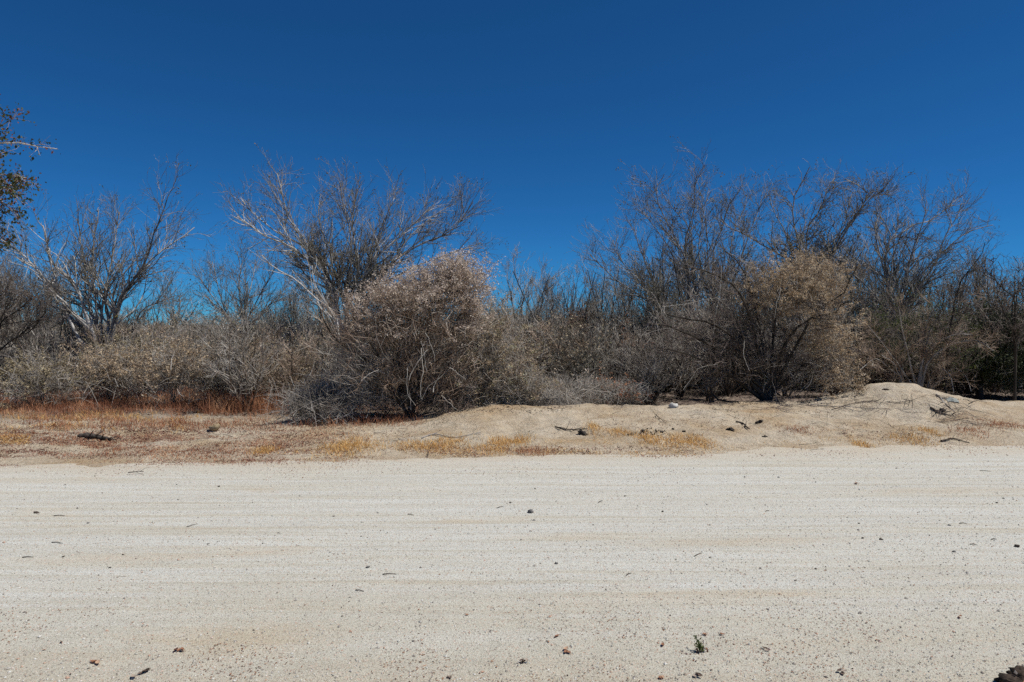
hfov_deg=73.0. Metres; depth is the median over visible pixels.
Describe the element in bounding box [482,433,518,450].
grass tuft
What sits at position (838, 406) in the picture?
dead branch
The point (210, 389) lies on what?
golden shrub
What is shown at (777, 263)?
bare sapling
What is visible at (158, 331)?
bare shrub
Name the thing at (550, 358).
bare shrub
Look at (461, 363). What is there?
bare shrub
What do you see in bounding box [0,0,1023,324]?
sky
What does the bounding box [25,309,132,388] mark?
bare shrub
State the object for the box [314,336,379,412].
bare shrub
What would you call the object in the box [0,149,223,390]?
bare tree
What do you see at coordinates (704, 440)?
grass tuft
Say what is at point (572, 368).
bare shrub
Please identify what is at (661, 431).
grass tuft
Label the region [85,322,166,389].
bare shrub
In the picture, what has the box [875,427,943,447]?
grass tuft
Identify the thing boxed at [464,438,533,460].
grass tuft
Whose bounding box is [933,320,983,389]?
bare shrub
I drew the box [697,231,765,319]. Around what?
bare tree
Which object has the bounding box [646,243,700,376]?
bare sapling
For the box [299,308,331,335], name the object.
bare sapling
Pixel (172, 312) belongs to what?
bare tree
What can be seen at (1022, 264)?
bare sapling
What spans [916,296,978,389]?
bare shrub
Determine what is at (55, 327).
bare shrub
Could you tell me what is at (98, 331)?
bare shrub
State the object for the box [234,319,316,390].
bare shrub
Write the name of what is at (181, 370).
golden shrub
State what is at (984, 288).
bare sapling
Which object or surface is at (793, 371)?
bare shrub
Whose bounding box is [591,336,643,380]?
bare shrub
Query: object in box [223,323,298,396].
bare shrub
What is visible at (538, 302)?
bare sapling
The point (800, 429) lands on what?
grass tuft
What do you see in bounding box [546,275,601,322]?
bare sapling
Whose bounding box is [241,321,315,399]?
bare shrub
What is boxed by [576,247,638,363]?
bare sapling
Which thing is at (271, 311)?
bare sapling
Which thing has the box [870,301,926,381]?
bare shrub
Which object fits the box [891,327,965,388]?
bare shrub
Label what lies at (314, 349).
bare shrub
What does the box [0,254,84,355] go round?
bare tree
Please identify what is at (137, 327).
bare shrub
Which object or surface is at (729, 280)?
bare sapling
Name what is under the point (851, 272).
bare sapling
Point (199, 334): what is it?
bare shrub
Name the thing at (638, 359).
bare shrub
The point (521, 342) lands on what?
bare shrub
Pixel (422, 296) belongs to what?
dry bush
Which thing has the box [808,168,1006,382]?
bare tree
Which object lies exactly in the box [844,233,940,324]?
bare tree
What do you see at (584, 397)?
dead shrub
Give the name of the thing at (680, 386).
bare shrub
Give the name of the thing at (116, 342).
bare shrub
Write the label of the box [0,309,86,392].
bare shrub
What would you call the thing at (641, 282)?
bare sapling
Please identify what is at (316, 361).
bare shrub
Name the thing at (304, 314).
bare sapling
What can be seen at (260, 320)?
bare shrub
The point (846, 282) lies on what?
bare sapling
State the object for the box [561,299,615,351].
bare shrub
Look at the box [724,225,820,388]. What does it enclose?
bare sapling
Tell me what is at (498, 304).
bare sapling
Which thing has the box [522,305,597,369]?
bare shrub
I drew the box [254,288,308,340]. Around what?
bare sapling
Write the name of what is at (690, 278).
bare tree
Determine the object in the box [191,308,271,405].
bare shrub
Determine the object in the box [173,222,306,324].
bare tree
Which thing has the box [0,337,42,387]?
bare shrub
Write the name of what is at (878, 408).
twig scatter
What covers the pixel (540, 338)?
bare shrub
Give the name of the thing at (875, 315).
bare sapling
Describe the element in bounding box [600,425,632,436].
grass tuft
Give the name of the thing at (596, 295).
bare sapling
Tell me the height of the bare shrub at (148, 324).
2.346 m
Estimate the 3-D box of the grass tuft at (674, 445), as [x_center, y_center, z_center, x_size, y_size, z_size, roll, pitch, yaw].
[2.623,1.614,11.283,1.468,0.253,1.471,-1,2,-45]
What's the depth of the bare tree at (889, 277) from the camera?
24.12 m
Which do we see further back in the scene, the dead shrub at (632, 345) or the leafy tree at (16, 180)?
the dead shrub at (632, 345)
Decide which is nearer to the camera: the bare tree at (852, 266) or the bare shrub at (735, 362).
the bare shrub at (735, 362)
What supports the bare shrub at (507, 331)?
on the ground at (497, 422)
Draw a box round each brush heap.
[258,373,380,426]
[462,368,620,406]
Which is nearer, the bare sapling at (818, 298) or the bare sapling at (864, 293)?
the bare sapling at (818, 298)
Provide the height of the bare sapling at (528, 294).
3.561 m
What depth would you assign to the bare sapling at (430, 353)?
19.20 m
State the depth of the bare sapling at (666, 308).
19.38 m
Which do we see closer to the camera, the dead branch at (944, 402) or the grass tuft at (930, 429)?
the grass tuft at (930, 429)
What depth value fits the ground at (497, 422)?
12.20 m
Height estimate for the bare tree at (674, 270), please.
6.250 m
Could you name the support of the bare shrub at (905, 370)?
on the ground at (497, 422)
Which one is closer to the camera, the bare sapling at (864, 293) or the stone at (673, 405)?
the stone at (673, 405)
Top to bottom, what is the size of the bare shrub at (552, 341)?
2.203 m
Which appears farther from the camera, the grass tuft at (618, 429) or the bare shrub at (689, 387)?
the bare shrub at (689, 387)
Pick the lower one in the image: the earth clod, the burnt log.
the earth clod
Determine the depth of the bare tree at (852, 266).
23.99 m
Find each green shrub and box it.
[852,274,1004,393]
[929,272,1023,399]
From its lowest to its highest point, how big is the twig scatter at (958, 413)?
0.537 m
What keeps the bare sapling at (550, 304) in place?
on the ground at (497, 422)
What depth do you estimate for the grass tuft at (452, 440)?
11.14 m
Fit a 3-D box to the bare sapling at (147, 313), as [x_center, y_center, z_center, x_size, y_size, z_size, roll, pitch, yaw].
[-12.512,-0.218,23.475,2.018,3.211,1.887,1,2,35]
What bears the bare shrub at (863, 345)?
on the ground at (497, 422)
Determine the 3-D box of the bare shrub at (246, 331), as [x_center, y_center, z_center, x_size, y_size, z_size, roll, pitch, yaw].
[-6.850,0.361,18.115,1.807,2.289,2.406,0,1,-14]
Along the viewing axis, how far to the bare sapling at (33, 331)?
21.79 m
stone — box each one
[0,403,12,409]
[209,423,220,430]
[668,403,678,407]
[946,397,958,401]
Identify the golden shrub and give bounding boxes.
[0,343,103,405]
[54,330,156,405]
[80,328,200,394]
[105,321,225,409]
[183,351,273,399]
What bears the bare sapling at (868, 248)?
on the ground at (497, 422)
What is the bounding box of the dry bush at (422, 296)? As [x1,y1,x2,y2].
[262,245,506,423]
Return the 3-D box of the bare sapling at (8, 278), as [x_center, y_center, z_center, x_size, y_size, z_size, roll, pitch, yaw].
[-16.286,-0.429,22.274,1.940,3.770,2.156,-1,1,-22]
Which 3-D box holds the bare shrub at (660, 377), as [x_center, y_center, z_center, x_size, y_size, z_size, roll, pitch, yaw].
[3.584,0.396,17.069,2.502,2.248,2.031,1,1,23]
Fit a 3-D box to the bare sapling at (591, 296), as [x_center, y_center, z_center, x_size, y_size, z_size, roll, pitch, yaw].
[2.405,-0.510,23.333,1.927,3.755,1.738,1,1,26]
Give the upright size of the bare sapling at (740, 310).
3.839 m
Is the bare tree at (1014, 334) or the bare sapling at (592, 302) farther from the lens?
the bare sapling at (592, 302)
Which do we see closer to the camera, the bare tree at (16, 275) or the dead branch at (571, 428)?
the dead branch at (571, 428)
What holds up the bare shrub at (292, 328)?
on the ground at (497, 422)
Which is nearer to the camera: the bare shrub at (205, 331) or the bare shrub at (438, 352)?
the bare shrub at (438, 352)
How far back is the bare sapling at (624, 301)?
18.81 m
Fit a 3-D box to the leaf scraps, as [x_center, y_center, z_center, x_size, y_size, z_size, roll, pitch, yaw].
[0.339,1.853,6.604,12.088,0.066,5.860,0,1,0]
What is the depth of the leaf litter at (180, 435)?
11.31 m
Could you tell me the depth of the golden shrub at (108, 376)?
16.49 m
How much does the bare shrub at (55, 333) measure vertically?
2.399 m
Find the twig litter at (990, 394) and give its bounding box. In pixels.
[0,387,1023,451]
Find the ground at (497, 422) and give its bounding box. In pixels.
[0,325,1023,466]
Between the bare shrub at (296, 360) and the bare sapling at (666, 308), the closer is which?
the bare shrub at (296, 360)
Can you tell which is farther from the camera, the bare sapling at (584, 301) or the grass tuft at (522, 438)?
the bare sapling at (584, 301)
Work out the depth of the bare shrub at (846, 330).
20.40 m
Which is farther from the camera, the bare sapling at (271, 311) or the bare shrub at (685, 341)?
the bare sapling at (271, 311)
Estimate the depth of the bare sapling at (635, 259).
20.17 m
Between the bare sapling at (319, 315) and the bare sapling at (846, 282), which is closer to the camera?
the bare sapling at (846, 282)
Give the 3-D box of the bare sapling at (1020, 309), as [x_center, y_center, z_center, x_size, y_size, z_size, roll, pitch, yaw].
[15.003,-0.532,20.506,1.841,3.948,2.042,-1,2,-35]
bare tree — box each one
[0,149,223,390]
[0,242,48,326]
[0,242,69,325]
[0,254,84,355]
[142,270,223,336]
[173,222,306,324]
[213,143,508,378]
[242,224,345,371]
[567,194,699,376]
[611,136,738,387]
[640,260,704,313]
[647,235,734,315]
[672,165,787,311]
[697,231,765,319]
[702,157,915,334]
[736,240,792,327]
[761,221,890,342]
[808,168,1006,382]
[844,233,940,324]
[854,235,934,332]
[897,224,1022,316]
[918,232,1008,393]
[944,246,1023,312]
[977,255,1023,400]
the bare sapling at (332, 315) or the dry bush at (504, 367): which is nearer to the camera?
the dry bush at (504, 367)
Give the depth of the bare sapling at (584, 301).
23.25 m
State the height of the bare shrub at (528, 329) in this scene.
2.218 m
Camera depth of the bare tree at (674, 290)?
31.04 m
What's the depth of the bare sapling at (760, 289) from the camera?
25.07 m
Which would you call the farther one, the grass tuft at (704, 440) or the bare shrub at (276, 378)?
the bare shrub at (276, 378)
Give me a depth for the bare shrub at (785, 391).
18.50 m
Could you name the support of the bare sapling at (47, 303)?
on the ground at (497, 422)
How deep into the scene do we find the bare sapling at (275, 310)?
25.99 m
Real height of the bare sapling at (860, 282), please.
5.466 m
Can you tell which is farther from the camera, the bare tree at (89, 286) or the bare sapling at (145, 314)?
the bare sapling at (145, 314)
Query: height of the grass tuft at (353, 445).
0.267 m
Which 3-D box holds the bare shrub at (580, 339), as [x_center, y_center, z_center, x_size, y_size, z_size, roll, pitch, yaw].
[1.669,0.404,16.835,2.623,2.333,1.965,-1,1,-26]
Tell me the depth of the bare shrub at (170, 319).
22.16 m
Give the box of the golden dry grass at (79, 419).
[0,408,1020,457]
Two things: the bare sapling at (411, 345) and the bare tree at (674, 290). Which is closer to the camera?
the bare sapling at (411, 345)
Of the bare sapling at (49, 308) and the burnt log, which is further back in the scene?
the bare sapling at (49, 308)
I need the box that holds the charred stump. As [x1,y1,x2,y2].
[578,430,586,435]
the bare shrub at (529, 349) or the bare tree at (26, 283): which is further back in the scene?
the bare tree at (26, 283)
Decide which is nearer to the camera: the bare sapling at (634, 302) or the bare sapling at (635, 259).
the bare sapling at (635, 259)
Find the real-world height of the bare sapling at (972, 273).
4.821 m
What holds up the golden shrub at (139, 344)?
on the ground at (497, 422)
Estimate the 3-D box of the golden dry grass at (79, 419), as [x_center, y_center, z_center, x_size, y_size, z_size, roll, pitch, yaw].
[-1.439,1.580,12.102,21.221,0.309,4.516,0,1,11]
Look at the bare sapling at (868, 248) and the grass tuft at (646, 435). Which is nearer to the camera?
the grass tuft at (646, 435)
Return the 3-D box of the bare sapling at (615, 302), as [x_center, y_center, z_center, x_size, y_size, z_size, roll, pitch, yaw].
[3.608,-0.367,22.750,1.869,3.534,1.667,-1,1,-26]
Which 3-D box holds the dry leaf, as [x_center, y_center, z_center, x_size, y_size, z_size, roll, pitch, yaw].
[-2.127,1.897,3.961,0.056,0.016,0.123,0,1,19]
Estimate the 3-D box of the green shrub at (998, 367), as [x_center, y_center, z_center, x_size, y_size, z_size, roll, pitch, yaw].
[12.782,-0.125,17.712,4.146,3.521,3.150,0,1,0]
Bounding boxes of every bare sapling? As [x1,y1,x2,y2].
[0,252,15,380]
[0,255,51,344]
[0,273,36,363]
[6,278,62,359]
[17,271,75,371]
[24,264,74,339]
[28,251,104,384]
[122,289,165,338]
[129,297,162,339]
[201,301,240,341]
[218,289,263,340]
[235,304,266,334]
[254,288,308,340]
[256,300,287,335]
[263,293,296,333]
[274,263,318,343]
[277,294,303,331]
[281,277,318,342]
[287,299,315,333]
[296,276,342,344]
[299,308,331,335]
[304,292,330,334]
[317,290,351,340]
[376,308,406,371]
[395,315,427,371]
[407,310,447,393]
[491,292,517,315]
[497,268,562,347]
[501,256,549,334]
[509,245,570,339]
[525,264,583,322]
[529,276,566,339]
[542,259,584,352]
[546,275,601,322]
[565,280,610,318]
[568,289,604,315]
[574,278,612,317]
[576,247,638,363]
[577,270,625,350]
[594,256,647,341]
[602,282,640,325]
[603,279,649,385]
[605,246,659,348]
[615,247,686,390]
[618,274,650,334]
[624,227,703,391]
[634,273,684,391]
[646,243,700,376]
[666,268,714,383]
[671,242,737,385]
[706,253,774,344]
[715,255,755,313]
[717,262,772,391]
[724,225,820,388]
[735,258,791,342]
[758,228,823,378]
[763,225,888,390]
[788,233,878,381]
[800,232,871,384]
[816,224,885,333]
[834,235,869,329]
[847,271,902,381]
[851,269,881,328]
[867,254,892,307]
[870,244,946,376]
[922,258,962,333]
[925,239,989,383]
[942,247,1003,337]
[947,253,1023,312]
[951,257,1018,385]
[963,256,1023,318]
[998,267,1023,387]
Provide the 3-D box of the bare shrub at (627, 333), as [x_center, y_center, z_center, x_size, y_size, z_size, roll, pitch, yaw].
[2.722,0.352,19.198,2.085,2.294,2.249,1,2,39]
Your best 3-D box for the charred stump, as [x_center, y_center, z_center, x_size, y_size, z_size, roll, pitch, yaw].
[1.207,1.578,11.816,0.172,0.135,0.120,1,2,30]
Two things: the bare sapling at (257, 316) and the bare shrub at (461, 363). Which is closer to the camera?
the bare shrub at (461, 363)
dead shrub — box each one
[540,366,620,404]
[560,301,614,338]
[576,361,661,405]
[614,314,653,386]
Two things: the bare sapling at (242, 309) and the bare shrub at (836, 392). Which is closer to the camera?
the bare shrub at (836, 392)
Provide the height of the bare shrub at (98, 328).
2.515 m
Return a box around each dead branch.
[421,430,480,437]
[555,424,586,429]
[810,399,870,408]
[831,395,916,409]
[930,407,958,415]
[937,394,953,410]
[940,436,968,442]
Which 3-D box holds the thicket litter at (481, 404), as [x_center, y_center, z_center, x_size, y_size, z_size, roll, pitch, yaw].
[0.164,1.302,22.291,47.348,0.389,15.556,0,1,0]
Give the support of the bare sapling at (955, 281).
on the ground at (497, 422)
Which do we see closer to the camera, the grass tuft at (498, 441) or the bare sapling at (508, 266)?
the grass tuft at (498, 441)
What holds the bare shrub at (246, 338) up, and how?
on the ground at (497, 422)
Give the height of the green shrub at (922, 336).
3.424 m
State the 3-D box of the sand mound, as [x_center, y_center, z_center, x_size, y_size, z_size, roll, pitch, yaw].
[8.625,1.280,14.608,8.150,0.785,4.950,0,1,0]
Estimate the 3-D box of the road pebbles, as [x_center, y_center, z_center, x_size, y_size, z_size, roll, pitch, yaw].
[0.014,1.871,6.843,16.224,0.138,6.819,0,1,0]
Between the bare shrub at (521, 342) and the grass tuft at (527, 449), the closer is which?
the grass tuft at (527, 449)
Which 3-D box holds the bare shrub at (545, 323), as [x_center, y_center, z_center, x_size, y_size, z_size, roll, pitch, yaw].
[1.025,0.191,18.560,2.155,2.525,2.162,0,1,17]
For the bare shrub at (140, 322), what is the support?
on the ground at (497, 422)
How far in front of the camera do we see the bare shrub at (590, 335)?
18.15 m
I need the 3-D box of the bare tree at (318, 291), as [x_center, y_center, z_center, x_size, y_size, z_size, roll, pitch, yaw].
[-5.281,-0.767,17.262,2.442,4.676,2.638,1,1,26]
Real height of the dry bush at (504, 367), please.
2.706 m
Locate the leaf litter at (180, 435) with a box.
[0,408,1023,478]
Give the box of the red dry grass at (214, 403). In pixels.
[0,381,424,463]
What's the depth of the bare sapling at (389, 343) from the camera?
22.24 m
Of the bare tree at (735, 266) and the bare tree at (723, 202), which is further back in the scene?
the bare tree at (735, 266)
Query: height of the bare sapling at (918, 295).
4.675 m
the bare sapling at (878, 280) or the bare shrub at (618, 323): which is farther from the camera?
the bare sapling at (878, 280)
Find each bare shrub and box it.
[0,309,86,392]
[0,321,33,381]
[0,325,45,390]
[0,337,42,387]
[11,326,73,386]
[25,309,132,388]
[34,319,85,357]
[41,310,78,343]
[42,309,136,386]
[61,319,146,387]
[62,308,149,385]
[80,330,160,389]
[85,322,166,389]
[88,318,194,393]
[114,318,199,392]
[121,311,185,337]
[135,313,170,341]
[154,310,224,380]
[163,308,217,382]
[169,311,231,358]
[172,312,225,340]
[172,315,221,377]
[187,308,234,337]
[188,315,279,363]
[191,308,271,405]
[194,312,295,411]
[195,314,250,378]
[196,323,288,362]
[201,322,266,363]
[215,333,298,406]
[216,311,267,355]
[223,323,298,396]
[226,308,295,336]
[234,308,327,354]
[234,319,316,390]
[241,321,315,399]
[252,330,302,385]
[252,350,326,400]
[264,327,338,396]
[268,310,330,373]
[290,336,349,395]
[291,330,362,388]
[292,326,342,380]
[295,316,364,359]
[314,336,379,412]
[323,327,366,392]
[422,321,446,384]
[424,319,529,397]
[434,312,513,400]
[446,320,549,398]
[473,314,554,386]
[480,314,532,391]
[485,328,549,401]
[496,314,545,367]
[508,303,592,359]
[513,315,605,384]
[515,321,573,389]
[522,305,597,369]
[523,320,611,394]
[525,340,587,387]
[530,310,620,400]
[530,313,636,378]
[532,323,577,379]
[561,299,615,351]
[577,322,639,391]
[584,309,668,396]
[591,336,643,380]
[597,326,674,400]
[607,313,651,378]
[610,314,701,401]
[612,329,667,390]
[613,322,686,404]
[649,298,714,397]
[652,300,765,402]
[657,311,763,396]
[663,309,712,388]
[668,313,721,386]
[686,315,777,394]
[698,303,782,391]
[740,299,835,395]
[750,318,806,380]
[765,324,821,387]
[790,298,894,395]
[797,302,898,391]
[800,332,835,386]
[803,309,915,389]
[816,307,872,386]
[843,321,877,386]
[849,302,918,383]
[854,304,886,382]
[861,308,961,382]
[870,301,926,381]
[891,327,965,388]
[907,310,939,382]
[913,314,979,393]
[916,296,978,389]
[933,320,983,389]
[950,292,1023,391]
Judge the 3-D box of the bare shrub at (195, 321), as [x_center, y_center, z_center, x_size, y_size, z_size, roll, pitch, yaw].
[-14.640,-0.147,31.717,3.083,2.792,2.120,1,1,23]
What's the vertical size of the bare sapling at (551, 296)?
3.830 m
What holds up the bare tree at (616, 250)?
on the ground at (497, 422)
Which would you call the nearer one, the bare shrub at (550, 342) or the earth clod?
the earth clod
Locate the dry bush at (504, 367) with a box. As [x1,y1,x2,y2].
[437,287,567,410]
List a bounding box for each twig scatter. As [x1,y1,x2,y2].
[742,401,832,413]
[806,391,921,420]
[903,390,1011,429]
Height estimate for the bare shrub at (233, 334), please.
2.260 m
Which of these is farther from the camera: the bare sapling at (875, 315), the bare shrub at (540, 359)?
the bare sapling at (875, 315)
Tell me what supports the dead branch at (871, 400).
on the sand mound
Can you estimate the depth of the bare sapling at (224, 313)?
25.23 m
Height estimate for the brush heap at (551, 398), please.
1.195 m
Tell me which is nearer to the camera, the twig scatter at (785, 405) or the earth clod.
the earth clod
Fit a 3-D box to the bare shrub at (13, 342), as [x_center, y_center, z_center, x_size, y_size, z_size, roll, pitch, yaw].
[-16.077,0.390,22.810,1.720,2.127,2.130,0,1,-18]
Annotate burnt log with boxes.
[77,428,118,439]
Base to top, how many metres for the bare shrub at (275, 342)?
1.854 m
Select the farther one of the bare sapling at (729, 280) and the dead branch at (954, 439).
the bare sapling at (729, 280)
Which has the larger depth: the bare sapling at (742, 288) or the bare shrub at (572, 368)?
the bare sapling at (742, 288)
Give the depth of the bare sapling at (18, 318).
24.14 m
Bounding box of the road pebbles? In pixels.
[0,459,1023,681]
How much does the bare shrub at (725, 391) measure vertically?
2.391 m
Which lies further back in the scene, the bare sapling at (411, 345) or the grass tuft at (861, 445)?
the bare sapling at (411, 345)
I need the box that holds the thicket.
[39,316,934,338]
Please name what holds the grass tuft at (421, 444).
on the ground at (497, 422)
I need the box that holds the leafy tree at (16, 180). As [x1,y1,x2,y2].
[0,94,60,253]
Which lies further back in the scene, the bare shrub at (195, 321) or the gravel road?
the bare shrub at (195, 321)
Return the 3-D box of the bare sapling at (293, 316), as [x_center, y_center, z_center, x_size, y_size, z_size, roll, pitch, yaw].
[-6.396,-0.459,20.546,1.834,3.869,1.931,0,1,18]
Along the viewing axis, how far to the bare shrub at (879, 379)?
20.65 m
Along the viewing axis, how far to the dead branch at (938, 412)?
13.38 m
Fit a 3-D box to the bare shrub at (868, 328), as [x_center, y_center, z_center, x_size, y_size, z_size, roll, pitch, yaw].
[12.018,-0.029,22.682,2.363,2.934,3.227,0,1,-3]
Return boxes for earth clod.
[994,665,1023,681]
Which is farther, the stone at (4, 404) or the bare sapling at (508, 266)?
the bare sapling at (508, 266)
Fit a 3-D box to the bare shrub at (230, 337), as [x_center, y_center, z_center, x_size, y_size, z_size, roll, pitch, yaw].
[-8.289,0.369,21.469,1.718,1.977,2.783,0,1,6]
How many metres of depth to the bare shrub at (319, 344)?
17.73 m
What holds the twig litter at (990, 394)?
on the ground at (497, 422)
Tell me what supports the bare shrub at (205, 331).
on the ground at (497, 422)
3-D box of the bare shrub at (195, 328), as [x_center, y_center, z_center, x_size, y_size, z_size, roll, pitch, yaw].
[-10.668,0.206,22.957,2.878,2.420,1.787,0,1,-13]
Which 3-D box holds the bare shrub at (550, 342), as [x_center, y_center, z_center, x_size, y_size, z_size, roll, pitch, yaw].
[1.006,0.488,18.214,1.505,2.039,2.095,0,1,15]
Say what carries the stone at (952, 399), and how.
on the sand mound
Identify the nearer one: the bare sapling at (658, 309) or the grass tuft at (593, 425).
the grass tuft at (593, 425)
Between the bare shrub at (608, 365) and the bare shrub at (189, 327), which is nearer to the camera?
the bare shrub at (608, 365)
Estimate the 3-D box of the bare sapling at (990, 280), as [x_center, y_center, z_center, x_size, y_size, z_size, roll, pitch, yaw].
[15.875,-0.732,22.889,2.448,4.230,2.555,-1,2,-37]
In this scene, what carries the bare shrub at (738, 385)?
on the ground at (497, 422)
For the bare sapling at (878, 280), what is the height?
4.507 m
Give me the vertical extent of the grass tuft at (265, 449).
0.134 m
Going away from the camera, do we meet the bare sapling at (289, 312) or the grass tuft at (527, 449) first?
the grass tuft at (527, 449)
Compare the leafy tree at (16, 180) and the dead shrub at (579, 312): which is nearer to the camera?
the leafy tree at (16, 180)
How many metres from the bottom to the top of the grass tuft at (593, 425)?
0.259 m
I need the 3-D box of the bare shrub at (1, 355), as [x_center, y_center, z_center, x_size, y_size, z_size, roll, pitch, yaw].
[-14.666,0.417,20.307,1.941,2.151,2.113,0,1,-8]
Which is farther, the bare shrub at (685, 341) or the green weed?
the bare shrub at (685, 341)
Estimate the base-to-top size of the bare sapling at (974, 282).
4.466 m
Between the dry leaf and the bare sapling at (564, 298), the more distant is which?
the bare sapling at (564, 298)
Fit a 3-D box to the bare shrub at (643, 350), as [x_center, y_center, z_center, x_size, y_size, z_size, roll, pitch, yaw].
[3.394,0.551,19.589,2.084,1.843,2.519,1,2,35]
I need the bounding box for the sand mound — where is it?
[802,382,1019,425]
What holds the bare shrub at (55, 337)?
on the ground at (497, 422)
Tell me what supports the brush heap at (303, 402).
on the ground at (497, 422)
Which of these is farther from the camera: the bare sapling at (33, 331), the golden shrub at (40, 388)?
the bare sapling at (33, 331)
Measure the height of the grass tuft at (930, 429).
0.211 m
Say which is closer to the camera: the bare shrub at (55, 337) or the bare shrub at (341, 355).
the bare shrub at (341, 355)
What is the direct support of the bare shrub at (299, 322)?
on the ground at (497, 422)
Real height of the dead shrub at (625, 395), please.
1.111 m
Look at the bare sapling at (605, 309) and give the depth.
20.11 m
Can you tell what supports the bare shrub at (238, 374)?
on the ground at (497, 422)
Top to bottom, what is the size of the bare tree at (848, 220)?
7.195 m
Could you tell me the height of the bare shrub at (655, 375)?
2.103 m
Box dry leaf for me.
[131,668,149,679]
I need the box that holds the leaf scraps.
[0,474,1003,681]
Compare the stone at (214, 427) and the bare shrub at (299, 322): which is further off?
the bare shrub at (299, 322)
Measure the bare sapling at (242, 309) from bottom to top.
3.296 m
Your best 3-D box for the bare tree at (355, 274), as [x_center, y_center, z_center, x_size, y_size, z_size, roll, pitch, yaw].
[-4.167,-2.049,19.465,8.221,7.091,4.419,0,1,0]
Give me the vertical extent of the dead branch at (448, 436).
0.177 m
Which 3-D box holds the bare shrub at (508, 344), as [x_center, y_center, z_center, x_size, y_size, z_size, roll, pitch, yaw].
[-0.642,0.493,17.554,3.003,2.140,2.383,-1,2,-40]
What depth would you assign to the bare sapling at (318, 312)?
23.22 m
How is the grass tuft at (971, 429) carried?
on the ground at (497, 422)
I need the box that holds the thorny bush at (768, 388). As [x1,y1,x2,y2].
[645,235,882,404]
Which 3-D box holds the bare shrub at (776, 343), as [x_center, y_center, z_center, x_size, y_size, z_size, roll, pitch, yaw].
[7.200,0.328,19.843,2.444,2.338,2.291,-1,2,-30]
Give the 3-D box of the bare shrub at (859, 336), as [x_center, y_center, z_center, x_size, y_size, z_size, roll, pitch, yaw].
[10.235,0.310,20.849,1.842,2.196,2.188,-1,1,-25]
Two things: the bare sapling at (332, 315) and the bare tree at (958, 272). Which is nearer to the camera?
the bare sapling at (332, 315)
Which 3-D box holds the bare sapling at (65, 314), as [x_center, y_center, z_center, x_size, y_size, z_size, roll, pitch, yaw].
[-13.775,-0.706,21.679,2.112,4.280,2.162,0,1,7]
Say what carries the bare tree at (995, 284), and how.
on the ground at (497, 422)
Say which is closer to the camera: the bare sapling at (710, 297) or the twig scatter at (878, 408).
the twig scatter at (878, 408)
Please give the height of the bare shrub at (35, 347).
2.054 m
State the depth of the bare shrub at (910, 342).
21.85 m
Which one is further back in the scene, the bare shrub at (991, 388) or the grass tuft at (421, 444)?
the bare shrub at (991, 388)
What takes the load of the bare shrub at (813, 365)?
on the ground at (497, 422)
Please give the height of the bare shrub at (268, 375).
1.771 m
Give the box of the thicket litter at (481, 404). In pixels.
[15,376,1019,416]
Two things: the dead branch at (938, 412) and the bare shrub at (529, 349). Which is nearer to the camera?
the dead branch at (938, 412)
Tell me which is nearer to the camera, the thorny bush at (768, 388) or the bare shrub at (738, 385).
the thorny bush at (768, 388)
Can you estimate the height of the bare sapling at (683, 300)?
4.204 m
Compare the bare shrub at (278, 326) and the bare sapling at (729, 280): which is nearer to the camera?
the bare shrub at (278, 326)
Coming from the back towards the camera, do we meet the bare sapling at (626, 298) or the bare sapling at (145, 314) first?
the bare sapling at (145, 314)
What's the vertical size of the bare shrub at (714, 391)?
2.573 m
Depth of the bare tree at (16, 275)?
24.13 m
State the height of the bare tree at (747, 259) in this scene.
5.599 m
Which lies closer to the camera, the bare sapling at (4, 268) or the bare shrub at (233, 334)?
the bare shrub at (233, 334)
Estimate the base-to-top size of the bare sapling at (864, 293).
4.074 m
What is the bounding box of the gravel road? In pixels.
[0,444,1023,681]
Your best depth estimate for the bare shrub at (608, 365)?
17.43 m
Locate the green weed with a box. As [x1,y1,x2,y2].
[693,635,707,653]
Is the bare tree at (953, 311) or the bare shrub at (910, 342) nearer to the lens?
the bare tree at (953, 311)
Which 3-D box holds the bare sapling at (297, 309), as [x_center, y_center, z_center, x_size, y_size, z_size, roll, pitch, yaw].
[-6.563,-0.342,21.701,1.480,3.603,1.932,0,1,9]
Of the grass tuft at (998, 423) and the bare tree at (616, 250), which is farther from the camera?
the bare tree at (616, 250)
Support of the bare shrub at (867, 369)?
on the ground at (497, 422)
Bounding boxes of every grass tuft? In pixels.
[246,442,281,455]
[302,428,396,467]
[378,434,458,455]
[413,430,475,452]
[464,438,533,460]
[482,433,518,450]
[504,431,535,447]
[507,443,558,456]
[582,419,606,437]
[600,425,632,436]
[624,431,720,452]
[630,428,664,447]
[631,425,701,435]
[672,434,727,451]
[778,422,821,434]
[848,435,874,447]
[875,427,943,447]
[911,425,953,440]
[940,425,1003,439]
[953,413,1023,429]
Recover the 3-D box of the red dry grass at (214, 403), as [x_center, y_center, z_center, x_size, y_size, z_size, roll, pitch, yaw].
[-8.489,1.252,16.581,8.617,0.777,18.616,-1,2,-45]
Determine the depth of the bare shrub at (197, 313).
30.18 m
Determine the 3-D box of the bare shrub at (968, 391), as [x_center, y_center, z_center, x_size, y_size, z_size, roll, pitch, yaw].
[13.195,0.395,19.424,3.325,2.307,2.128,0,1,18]
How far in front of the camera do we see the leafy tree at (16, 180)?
8.40 m

